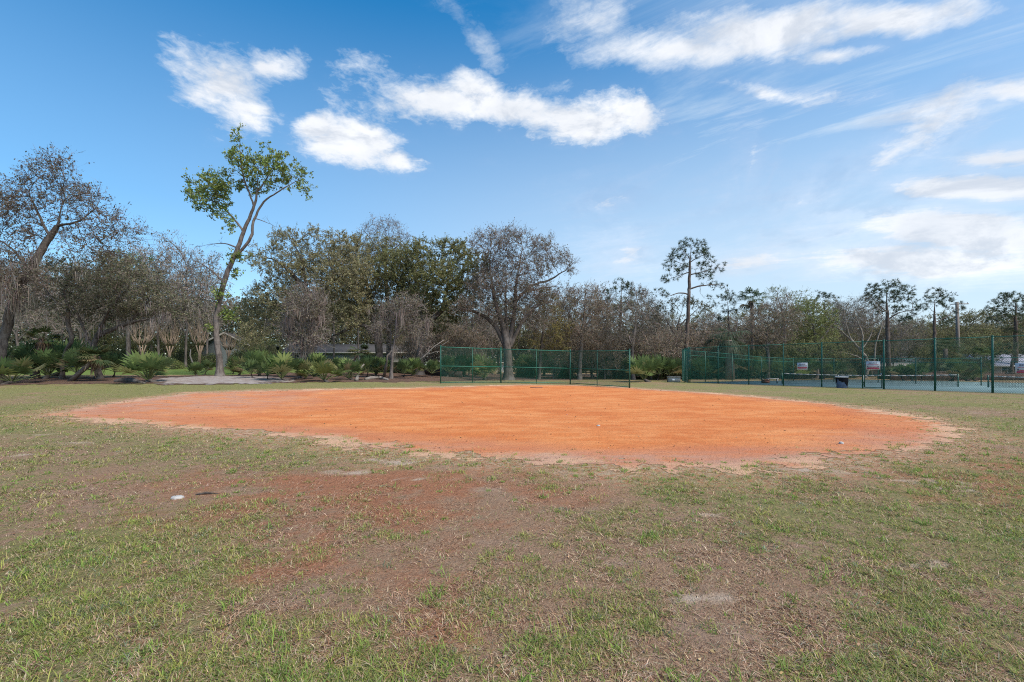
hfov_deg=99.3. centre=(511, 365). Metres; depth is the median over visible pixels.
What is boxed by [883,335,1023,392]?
court fence
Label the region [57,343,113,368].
saw palmetto
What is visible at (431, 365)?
saw palmetto
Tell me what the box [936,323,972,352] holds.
leafy tree
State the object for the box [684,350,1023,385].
court fence
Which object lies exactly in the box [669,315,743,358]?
brushy tree
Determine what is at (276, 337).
leafy tree
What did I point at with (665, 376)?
bush
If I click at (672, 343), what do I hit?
brushy tree
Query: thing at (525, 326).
leafy tree
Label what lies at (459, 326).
thicket tree
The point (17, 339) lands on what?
thicket tree
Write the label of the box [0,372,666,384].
leaf litter
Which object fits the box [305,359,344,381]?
saw palmetto
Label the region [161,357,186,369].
hedge mound
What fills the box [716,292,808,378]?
rusty tree
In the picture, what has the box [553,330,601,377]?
brushy tree
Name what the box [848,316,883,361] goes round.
leafy tree
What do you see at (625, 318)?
leafy tree
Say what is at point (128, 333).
green tree
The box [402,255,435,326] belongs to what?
slim tree
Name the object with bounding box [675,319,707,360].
leafy tree
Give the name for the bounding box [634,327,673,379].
brushy tree
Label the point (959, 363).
saw palmetto
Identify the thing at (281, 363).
saw palmetto
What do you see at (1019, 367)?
fence sign
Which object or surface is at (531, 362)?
saw palmetto
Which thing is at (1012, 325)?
leafy tree
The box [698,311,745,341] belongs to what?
thicket tree
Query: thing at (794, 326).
leafy tree
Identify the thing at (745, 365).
saw palmetto
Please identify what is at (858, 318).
leaning sycamore
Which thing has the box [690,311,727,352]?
thicket tree
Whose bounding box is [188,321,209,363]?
crape myrtle
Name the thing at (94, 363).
leaning trunk palm
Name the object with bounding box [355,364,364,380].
grey snag
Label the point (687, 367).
court fence
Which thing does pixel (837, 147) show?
sky
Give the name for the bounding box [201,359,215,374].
saw palmetto
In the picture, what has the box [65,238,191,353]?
thicket tree
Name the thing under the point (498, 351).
leafy tree
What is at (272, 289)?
slim tree
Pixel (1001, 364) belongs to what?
pale roofed house
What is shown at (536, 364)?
backstop fence
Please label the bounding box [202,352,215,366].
bush
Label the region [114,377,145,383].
fallen log
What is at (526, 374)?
bush
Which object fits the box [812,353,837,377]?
bush
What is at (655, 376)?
bush
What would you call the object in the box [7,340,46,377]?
saw palmetto
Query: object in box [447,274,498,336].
slim tree
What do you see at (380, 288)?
tree
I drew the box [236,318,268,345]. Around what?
leafy tree
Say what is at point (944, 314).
leafy tree
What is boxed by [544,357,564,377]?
saw palmetto
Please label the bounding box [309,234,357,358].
slim tree
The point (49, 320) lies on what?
thicket tree
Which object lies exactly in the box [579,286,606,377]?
slim tree
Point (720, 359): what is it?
saw palmetto
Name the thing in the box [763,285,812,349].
pale limbed tree
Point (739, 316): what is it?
leafy tree
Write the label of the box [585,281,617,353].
slim tree
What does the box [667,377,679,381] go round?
utility cabinet
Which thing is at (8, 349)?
bush
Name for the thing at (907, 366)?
saw palmetto
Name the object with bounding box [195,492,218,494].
broken stick
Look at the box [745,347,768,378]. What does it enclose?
evergreen tree
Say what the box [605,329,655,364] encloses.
brushy tree
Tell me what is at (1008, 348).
dark conifer
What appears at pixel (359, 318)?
slim tree
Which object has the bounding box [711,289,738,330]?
pine
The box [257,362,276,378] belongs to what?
saw palmetto
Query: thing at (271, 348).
bush
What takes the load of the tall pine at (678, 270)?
on the ground at (502, 513)
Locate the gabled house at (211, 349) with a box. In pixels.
[192,332,282,366]
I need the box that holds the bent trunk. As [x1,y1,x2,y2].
[383,350,391,377]
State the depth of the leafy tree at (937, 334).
81.65 m
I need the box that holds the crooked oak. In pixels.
[4,249,95,378]
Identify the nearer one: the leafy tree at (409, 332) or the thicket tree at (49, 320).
the thicket tree at (49, 320)
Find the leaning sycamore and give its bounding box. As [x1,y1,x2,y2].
[821,290,893,377]
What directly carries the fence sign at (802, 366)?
attached to the court fence at (719, 366)
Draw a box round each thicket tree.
[0,255,71,347]
[0,262,108,340]
[0,266,41,327]
[0,269,59,341]
[0,273,107,369]
[28,248,134,345]
[55,262,156,347]
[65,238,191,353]
[99,235,211,354]
[120,269,177,352]
[139,266,204,357]
[143,229,223,366]
[168,270,231,340]
[170,248,239,355]
[442,314,480,353]
[453,304,498,352]
[477,306,504,374]
[640,310,684,345]
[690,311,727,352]
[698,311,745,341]
[821,295,872,352]
[831,305,896,360]
[838,304,915,374]
[873,326,914,364]
[877,312,931,361]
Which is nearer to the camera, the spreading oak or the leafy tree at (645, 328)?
the spreading oak
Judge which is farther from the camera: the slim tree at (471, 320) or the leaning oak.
the slim tree at (471, 320)
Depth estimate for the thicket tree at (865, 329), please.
82.70 m
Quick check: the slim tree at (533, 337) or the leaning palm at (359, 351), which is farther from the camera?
the slim tree at (533, 337)
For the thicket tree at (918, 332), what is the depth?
78.91 m
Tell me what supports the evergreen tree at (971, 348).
on the ground at (502, 513)
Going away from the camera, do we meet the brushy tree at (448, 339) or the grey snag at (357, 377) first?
the grey snag at (357, 377)
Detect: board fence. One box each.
[424,365,461,377]
[890,371,1023,379]
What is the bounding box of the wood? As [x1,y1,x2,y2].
[0,295,976,372]
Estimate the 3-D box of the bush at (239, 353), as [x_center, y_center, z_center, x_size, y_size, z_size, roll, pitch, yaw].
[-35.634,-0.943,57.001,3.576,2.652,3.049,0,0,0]
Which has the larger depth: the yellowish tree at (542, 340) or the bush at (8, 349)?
the yellowish tree at (542, 340)
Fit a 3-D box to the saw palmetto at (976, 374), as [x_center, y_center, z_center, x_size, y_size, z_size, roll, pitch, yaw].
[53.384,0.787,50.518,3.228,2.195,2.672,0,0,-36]
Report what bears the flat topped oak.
on the ground at (502, 513)
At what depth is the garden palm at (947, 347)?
61.76 m
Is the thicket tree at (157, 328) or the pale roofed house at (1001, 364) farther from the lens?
the pale roofed house at (1001, 364)
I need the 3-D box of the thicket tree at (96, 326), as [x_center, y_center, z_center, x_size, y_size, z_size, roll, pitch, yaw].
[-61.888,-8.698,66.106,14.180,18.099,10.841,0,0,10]
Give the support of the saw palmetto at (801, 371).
on the ground at (502, 513)
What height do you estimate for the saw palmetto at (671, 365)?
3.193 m
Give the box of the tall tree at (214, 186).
[180,123,317,375]
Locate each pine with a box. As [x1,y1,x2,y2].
[606,277,639,364]
[649,237,733,348]
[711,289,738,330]
[812,289,840,352]
[860,279,929,368]
[913,287,965,364]
[981,291,1023,372]
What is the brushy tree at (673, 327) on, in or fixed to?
on the ground at (502, 513)
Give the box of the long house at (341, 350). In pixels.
[283,344,414,361]
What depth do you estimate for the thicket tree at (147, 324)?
70.05 m
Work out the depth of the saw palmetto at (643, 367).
46.34 m
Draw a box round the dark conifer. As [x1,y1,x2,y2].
[994,339,1023,372]
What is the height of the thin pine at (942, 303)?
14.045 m
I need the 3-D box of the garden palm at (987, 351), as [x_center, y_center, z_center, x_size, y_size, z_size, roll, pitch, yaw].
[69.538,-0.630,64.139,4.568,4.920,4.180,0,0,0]
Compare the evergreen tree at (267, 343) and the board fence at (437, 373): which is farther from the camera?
the evergreen tree at (267, 343)
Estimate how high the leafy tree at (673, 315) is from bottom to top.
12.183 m
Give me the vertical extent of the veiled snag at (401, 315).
8.358 m
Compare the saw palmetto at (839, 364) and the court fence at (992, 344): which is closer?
the court fence at (992, 344)
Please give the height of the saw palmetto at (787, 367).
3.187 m
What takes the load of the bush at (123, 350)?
on the ground at (502, 513)
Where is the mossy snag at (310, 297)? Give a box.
[270,274,337,377]
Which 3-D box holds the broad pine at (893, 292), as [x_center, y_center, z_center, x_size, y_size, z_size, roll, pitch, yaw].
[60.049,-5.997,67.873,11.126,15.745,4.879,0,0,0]
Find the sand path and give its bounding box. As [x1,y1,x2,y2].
[146,376,295,384]
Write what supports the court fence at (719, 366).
on the ground at (502, 513)
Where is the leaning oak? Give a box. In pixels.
[0,140,161,383]
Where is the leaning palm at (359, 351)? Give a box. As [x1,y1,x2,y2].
[347,344,371,374]
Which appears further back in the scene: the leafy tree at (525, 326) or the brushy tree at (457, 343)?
the leafy tree at (525, 326)
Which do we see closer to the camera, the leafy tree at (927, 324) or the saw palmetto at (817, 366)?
the saw palmetto at (817, 366)
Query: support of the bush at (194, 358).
on the ground at (502, 513)
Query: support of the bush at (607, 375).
on the ground at (502, 513)
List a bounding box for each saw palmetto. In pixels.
[0,356,45,383]
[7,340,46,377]
[23,347,78,378]
[31,337,87,375]
[44,346,101,379]
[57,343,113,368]
[102,352,131,376]
[108,350,175,381]
[183,362,205,375]
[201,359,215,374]
[226,355,245,374]
[232,358,260,377]
[235,347,276,375]
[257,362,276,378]
[260,351,302,379]
[294,357,312,378]
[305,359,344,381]
[306,352,328,362]
[331,356,344,376]
[334,358,368,379]
[358,354,383,376]
[369,356,389,374]
[374,356,395,375]
[394,358,419,376]
[406,357,424,375]
[420,358,439,376]
[434,355,459,376]
[453,352,474,374]
[469,353,498,379]
[514,353,535,370]
[520,353,552,375]
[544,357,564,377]
[565,355,591,377]
[616,357,638,372]
[626,353,661,381]
[650,352,680,379]
[655,356,678,376]
[671,357,690,376]
[690,356,720,378]
[714,354,743,378]
[735,357,755,378]
[738,355,768,378]
[766,357,794,378]
[790,356,816,378]
[795,355,823,373]
[825,360,853,374]
[887,364,913,380]
[902,363,919,380]
[905,361,933,380]
[940,356,975,380]
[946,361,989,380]
[961,367,987,380]
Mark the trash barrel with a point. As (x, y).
(841, 381)
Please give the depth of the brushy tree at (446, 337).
63.87 m
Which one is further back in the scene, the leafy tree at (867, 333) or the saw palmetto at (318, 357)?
the leafy tree at (867, 333)
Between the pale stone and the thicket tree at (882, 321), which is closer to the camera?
the pale stone
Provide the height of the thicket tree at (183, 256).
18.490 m
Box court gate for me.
[863,340,882,387]
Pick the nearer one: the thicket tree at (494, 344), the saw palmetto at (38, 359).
the saw palmetto at (38, 359)
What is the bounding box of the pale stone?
[170,495,184,499]
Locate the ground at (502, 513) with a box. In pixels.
[0,367,1023,681]
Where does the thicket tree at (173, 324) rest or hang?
on the ground at (502, 513)
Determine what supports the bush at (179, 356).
on the ground at (502, 513)
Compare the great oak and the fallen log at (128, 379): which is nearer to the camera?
the fallen log at (128, 379)
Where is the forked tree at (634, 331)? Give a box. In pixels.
[592,283,664,379]
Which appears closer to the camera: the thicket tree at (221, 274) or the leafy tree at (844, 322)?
the thicket tree at (221, 274)
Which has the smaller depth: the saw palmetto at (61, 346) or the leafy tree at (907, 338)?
the saw palmetto at (61, 346)
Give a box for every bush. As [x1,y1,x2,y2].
[7,344,15,360]
[106,345,121,366]
[118,348,134,366]
[173,347,189,365]
[187,352,204,366]
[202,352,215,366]
[225,350,247,366]
[263,337,282,355]
[514,361,535,377]
[556,363,576,378]
[596,360,616,378]
[614,359,638,378]
[636,355,662,378]
[660,352,681,378]
[690,358,714,378]
[712,352,738,377]
[737,352,764,377]
[763,353,781,377]
[784,351,809,378]
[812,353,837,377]
[834,359,856,377]
[848,359,871,376]
[876,366,893,378]
[929,359,950,370]
[970,355,990,372]
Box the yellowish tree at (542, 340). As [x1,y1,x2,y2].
[524,285,575,378]
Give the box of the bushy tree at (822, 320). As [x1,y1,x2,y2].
[781,296,842,378]
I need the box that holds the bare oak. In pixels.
[352,212,414,360]
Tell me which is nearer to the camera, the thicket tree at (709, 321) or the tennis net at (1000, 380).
the tennis net at (1000, 380)
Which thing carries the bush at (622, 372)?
on the ground at (502, 513)
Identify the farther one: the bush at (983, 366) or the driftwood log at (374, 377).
the bush at (983, 366)
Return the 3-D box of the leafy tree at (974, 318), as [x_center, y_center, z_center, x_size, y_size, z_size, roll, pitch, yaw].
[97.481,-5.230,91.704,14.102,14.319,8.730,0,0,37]
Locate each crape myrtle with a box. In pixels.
[128,322,158,354]
[157,323,181,357]
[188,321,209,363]
[220,331,237,366]
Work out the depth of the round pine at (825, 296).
77.41 m
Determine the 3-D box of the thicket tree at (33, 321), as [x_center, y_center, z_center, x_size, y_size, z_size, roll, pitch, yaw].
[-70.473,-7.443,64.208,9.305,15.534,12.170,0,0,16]
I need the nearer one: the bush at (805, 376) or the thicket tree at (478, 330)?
the bush at (805, 376)
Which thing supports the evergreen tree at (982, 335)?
on the ground at (502, 513)
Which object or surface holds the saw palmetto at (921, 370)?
on the ground at (502, 513)
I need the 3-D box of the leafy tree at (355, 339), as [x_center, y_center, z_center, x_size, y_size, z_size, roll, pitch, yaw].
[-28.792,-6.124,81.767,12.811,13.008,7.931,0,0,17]
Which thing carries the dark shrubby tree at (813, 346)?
on the ground at (502, 513)
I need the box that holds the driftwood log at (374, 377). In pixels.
[364,376,388,379]
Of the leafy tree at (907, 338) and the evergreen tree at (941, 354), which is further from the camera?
the leafy tree at (907, 338)
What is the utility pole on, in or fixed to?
on the ground at (502, 513)
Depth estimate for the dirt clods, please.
11.60 m
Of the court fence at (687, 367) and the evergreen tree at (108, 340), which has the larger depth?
the evergreen tree at (108, 340)
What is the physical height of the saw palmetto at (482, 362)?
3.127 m
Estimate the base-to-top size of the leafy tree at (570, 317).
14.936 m
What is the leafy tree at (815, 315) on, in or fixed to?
on the ground at (502, 513)
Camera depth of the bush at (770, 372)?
61.11 m
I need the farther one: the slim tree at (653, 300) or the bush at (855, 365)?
the bush at (855, 365)
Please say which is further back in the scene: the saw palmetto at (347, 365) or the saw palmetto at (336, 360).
the saw palmetto at (336, 360)
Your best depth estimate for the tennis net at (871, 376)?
38.20 m
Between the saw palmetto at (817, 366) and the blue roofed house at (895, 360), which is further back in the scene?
the blue roofed house at (895, 360)
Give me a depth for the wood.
106.81 m
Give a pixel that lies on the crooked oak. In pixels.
(62, 375)
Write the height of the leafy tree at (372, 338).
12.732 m
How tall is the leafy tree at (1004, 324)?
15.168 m
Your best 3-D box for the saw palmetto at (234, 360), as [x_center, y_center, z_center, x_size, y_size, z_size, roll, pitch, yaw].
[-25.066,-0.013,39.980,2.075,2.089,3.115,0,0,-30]
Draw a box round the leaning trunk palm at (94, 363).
[67,345,116,380]
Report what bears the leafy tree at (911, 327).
on the ground at (502, 513)
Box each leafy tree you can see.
[231,331,261,352]
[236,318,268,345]
[264,312,335,347]
[309,286,354,343]
[330,318,386,343]
[353,304,409,343]
[385,304,452,344]
[428,305,469,358]
[467,297,529,371]
[483,296,550,358]
[516,301,563,374]
[547,293,591,350]
[566,301,631,375]
[594,296,656,356]
[622,308,667,356]
[659,312,685,346]
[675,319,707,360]
[690,308,737,345]
[697,320,746,354]
[722,309,764,354]
[740,304,779,356]
[749,316,811,354]
[765,303,828,360]
[789,298,834,350]
[806,305,875,356]
[808,326,859,359]
[831,330,872,365]
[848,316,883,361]
[860,325,899,372]
[872,330,928,361]
[873,317,928,360]
[895,320,925,337]
[902,318,944,354]
[907,326,960,361]
[919,309,976,349]
[929,307,1023,348]
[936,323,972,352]
[960,321,1020,351]
[964,307,1023,340]
[976,324,1023,351]
[987,313,1023,346]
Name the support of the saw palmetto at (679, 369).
on the ground at (502, 513)
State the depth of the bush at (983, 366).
61.39 m
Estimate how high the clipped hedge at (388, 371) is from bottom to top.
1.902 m
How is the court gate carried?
attached to the court fence at (719, 366)
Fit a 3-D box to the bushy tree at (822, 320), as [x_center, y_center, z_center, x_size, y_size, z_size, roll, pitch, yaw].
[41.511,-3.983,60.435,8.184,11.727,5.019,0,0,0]
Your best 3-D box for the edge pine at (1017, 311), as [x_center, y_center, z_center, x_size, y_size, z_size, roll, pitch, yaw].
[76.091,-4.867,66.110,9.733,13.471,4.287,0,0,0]
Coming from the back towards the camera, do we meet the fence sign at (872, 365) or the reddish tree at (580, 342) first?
the reddish tree at (580, 342)
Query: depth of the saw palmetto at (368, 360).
40.70 m
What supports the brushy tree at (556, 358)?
on the ground at (502, 513)
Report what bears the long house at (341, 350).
on the ground at (502, 513)
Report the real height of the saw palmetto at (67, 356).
2.750 m
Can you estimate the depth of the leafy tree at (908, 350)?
85.23 m
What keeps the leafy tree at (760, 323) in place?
on the ground at (502, 513)
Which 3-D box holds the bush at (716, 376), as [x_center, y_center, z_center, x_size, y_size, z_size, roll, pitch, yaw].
[30.073,-0.179,61.957,4.370,4.198,3.792,0,0,0]
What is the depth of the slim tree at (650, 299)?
61.76 m
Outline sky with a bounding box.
[0,0,1023,359]
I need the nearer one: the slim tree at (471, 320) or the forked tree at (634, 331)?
the forked tree at (634, 331)
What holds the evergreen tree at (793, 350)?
on the ground at (502, 513)
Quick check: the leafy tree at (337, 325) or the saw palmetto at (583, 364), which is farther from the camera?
the leafy tree at (337, 325)
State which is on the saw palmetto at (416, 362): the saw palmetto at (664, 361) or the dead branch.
the dead branch
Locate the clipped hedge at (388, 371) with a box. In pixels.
[360,361,401,372]
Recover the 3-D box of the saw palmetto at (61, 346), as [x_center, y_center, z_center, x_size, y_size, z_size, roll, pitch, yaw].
[-39.438,-0.767,38.219,4.649,3.819,5.616,0,0,-37]
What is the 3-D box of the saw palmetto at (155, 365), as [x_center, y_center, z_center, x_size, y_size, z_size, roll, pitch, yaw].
[-25.617,0.064,30.504,3.583,2.559,4.328,0,0,-25]
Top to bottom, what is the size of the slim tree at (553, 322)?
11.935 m
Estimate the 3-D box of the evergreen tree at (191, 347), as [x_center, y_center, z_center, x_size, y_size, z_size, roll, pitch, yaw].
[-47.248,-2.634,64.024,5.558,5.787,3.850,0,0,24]
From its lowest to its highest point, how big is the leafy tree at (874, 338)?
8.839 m
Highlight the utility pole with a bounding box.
[950,302,968,349]
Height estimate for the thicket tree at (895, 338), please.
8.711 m
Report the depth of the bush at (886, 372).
57.71 m
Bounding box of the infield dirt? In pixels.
[41,385,973,474]
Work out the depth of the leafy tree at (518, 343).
79.70 m
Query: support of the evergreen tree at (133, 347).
on the ground at (502, 513)
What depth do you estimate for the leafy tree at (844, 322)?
83.00 m
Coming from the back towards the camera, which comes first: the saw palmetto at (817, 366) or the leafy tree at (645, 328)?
the leafy tree at (645, 328)
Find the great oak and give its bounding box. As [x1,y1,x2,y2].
[434,217,580,379]
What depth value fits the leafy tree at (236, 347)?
61.41 m
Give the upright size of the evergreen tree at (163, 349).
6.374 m
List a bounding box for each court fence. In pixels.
[682,347,688,382]
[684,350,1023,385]
[689,340,863,387]
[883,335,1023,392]
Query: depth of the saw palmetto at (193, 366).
39.69 m
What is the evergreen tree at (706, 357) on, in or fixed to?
on the ground at (502, 513)
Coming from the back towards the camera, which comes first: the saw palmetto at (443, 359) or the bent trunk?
the saw palmetto at (443, 359)
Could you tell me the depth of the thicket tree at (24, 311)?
60.40 m
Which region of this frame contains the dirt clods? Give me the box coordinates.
[23,386,1005,478]
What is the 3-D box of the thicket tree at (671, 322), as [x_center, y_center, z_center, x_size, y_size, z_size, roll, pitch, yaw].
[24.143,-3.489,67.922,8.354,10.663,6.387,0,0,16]
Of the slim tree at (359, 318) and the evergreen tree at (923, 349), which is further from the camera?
the evergreen tree at (923, 349)
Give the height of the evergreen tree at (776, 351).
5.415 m
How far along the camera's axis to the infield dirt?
13.51 m
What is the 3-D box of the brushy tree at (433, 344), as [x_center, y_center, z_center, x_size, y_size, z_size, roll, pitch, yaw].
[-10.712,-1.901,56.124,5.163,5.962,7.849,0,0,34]
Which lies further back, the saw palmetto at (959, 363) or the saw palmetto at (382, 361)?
the saw palmetto at (959, 363)
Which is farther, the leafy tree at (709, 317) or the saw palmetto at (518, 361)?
the leafy tree at (709, 317)
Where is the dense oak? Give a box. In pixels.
[369,231,490,374]
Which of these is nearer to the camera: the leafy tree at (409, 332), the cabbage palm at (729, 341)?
the cabbage palm at (729, 341)
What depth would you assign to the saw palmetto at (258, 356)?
37.58 m
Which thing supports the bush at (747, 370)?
on the ground at (502, 513)
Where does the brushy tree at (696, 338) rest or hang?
on the ground at (502, 513)
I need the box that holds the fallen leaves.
[9,400,1023,681]
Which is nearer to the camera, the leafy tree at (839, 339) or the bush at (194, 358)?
the bush at (194, 358)
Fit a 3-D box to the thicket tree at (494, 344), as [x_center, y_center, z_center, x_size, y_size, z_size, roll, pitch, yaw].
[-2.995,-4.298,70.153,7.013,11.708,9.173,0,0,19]
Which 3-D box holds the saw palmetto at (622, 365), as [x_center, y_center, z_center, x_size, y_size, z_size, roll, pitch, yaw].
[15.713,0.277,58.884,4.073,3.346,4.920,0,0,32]
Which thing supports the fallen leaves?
on the ground at (502, 513)
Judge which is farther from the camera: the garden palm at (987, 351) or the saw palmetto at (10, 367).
the garden palm at (987, 351)
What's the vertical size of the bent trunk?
2.510 m
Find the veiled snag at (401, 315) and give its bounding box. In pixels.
[365,288,438,378]
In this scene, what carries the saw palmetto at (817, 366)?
on the ground at (502, 513)
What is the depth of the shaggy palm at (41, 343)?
34.03 m
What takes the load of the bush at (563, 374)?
on the ground at (502, 513)
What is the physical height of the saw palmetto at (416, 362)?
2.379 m
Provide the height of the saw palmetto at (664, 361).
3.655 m
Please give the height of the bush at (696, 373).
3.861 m
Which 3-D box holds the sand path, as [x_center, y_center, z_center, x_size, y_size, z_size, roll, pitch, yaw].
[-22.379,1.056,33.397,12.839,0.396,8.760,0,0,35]
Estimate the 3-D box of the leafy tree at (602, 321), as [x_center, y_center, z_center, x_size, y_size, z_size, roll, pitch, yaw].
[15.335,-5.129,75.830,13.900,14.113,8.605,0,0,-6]
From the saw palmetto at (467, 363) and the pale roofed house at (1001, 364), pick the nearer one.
the saw palmetto at (467, 363)
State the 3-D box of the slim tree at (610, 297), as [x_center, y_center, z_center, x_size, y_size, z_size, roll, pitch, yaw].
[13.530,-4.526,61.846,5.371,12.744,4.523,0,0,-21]
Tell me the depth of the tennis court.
37.86 m
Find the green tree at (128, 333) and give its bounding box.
[91,250,164,355]
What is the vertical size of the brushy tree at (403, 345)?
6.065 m
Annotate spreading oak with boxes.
[232,222,377,354]
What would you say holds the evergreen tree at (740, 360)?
on the ground at (502, 513)
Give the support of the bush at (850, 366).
on the ground at (502, 513)
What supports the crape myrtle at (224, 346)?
on the ground at (502, 513)
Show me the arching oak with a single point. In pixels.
(116, 290)
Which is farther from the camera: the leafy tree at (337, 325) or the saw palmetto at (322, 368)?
the leafy tree at (337, 325)
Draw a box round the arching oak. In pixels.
[38,247,209,378]
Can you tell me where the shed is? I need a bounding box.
[869,363,918,374]
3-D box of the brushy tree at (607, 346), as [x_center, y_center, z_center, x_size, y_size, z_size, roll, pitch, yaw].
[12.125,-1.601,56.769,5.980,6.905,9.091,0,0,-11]
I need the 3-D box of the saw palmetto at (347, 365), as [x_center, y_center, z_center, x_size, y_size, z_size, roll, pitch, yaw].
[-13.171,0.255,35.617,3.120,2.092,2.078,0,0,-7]
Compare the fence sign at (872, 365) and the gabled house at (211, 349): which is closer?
the fence sign at (872, 365)
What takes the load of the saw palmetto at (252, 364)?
on the ground at (502, 513)
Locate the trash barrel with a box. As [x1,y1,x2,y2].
[835,376,848,387]
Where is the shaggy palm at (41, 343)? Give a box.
[20,325,64,378]
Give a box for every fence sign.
[797,363,807,369]
[866,361,879,369]
[1015,363,1023,373]
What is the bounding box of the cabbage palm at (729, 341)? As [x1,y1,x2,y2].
[703,328,751,379]
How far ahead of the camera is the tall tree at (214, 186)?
37.84 m
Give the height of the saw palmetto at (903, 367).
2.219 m
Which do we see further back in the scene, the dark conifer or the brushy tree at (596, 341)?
the brushy tree at (596, 341)
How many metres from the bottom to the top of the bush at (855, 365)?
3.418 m
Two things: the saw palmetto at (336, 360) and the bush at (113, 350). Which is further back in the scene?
the bush at (113, 350)
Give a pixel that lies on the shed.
(891, 364)
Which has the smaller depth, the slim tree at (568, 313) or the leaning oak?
the leaning oak
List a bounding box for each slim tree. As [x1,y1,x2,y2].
[262,255,307,355]
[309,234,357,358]
[339,252,374,360]
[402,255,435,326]
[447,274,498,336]
[523,300,542,376]
[541,295,570,377]
[552,281,582,378]
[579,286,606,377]
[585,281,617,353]
[593,292,628,355]
[626,283,657,337]
[645,296,668,346]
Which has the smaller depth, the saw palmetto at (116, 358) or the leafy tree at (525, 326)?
the saw palmetto at (116, 358)
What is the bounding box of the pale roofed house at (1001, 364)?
[929,354,1023,372]
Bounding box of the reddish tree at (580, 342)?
[556,279,613,379]
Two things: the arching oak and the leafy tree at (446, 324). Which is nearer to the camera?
the arching oak
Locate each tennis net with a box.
[782,373,958,386]
[987,375,1023,387]
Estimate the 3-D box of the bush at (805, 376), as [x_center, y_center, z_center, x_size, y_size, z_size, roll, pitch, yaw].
[39.337,-0.082,60.020,4.288,3.908,3.551,0,0,0]
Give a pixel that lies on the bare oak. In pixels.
(371, 239)
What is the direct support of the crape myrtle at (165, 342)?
on the ground at (502, 513)
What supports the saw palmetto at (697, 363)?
on the ground at (502, 513)
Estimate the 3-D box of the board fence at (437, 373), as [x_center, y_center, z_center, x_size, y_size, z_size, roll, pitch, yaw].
[-9.868,0.431,52.569,11.096,1.910,0.184,0,0,39]
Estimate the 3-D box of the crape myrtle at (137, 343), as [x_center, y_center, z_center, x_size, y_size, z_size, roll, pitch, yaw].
[-46.104,-2.783,54.196,2.855,6.292,3.280,0,0,45]
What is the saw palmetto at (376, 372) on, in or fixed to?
on the ground at (502, 513)
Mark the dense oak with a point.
(450, 281)
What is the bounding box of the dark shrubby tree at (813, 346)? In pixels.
[779,335,851,378]
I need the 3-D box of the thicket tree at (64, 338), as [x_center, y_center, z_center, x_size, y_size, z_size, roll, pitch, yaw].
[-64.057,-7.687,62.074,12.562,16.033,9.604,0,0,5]
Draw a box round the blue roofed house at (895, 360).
[850,356,920,363]
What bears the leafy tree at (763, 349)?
on the ground at (502, 513)
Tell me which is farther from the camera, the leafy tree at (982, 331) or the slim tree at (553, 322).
the leafy tree at (982, 331)
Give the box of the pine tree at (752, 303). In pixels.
[733,286,768,355]
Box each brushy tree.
[392,333,417,360]
[399,333,447,364]
[403,316,475,368]
[415,322,481,368]
[446,324,489,375]
[533,330,573,378]
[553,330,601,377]
[563,323,623,374]
[583,327,626,378]
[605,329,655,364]
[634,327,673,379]
[635,318,691,355]
[649,325,695,376]
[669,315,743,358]
[674,321,721,378]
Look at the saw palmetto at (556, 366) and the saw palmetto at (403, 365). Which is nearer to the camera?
the saw palmetto at (403, 365)
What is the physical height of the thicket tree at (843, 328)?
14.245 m
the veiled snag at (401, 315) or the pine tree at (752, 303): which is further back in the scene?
the pine tree at (752, 303)
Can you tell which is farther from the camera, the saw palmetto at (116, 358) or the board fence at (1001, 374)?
the board fence at (1001, 374)
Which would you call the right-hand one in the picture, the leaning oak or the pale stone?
the pale stone
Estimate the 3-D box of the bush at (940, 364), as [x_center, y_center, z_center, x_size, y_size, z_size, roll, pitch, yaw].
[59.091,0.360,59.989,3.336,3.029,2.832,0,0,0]
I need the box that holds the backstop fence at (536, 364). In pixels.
[440,345,629,387]
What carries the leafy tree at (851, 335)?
on the ground at (502, 513)
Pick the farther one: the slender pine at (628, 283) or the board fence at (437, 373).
the slender pine at (628, 283)
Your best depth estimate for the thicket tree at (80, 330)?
55.83 m
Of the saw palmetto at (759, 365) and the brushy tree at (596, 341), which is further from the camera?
the brushy tree at (596, 341)
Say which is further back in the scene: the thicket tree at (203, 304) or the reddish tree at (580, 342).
the thicket tree at (203, 304)
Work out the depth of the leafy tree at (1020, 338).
82.27 m
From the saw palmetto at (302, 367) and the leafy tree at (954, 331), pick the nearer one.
the saw palmetto at (302, 367)
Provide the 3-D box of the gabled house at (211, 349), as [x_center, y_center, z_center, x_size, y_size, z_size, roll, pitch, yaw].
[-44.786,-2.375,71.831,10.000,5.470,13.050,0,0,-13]
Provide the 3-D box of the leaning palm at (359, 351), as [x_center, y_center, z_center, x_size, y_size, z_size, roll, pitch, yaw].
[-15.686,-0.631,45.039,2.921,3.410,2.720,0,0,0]
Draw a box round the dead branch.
[419,340,447,360]
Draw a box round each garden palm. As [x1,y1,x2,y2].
[925,336,963,361]
[971,346,999,361]
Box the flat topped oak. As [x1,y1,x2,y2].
[651,294,713,356]
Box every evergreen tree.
[76,322,120,352]
[116,335,144,352]
[141,328,183,357]
[175,329,205,357]
[258,336,282,351]
[694,345,719,375]
[734,345,749,378]
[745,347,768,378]
[765,341,791,377]
[780,338,801,361]
[913,342,942,363]
[917,340,964,364]
[949,338,1000,368]
[960,327,1010,352]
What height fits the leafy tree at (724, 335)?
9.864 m
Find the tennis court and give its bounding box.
[690,379,1023,393]

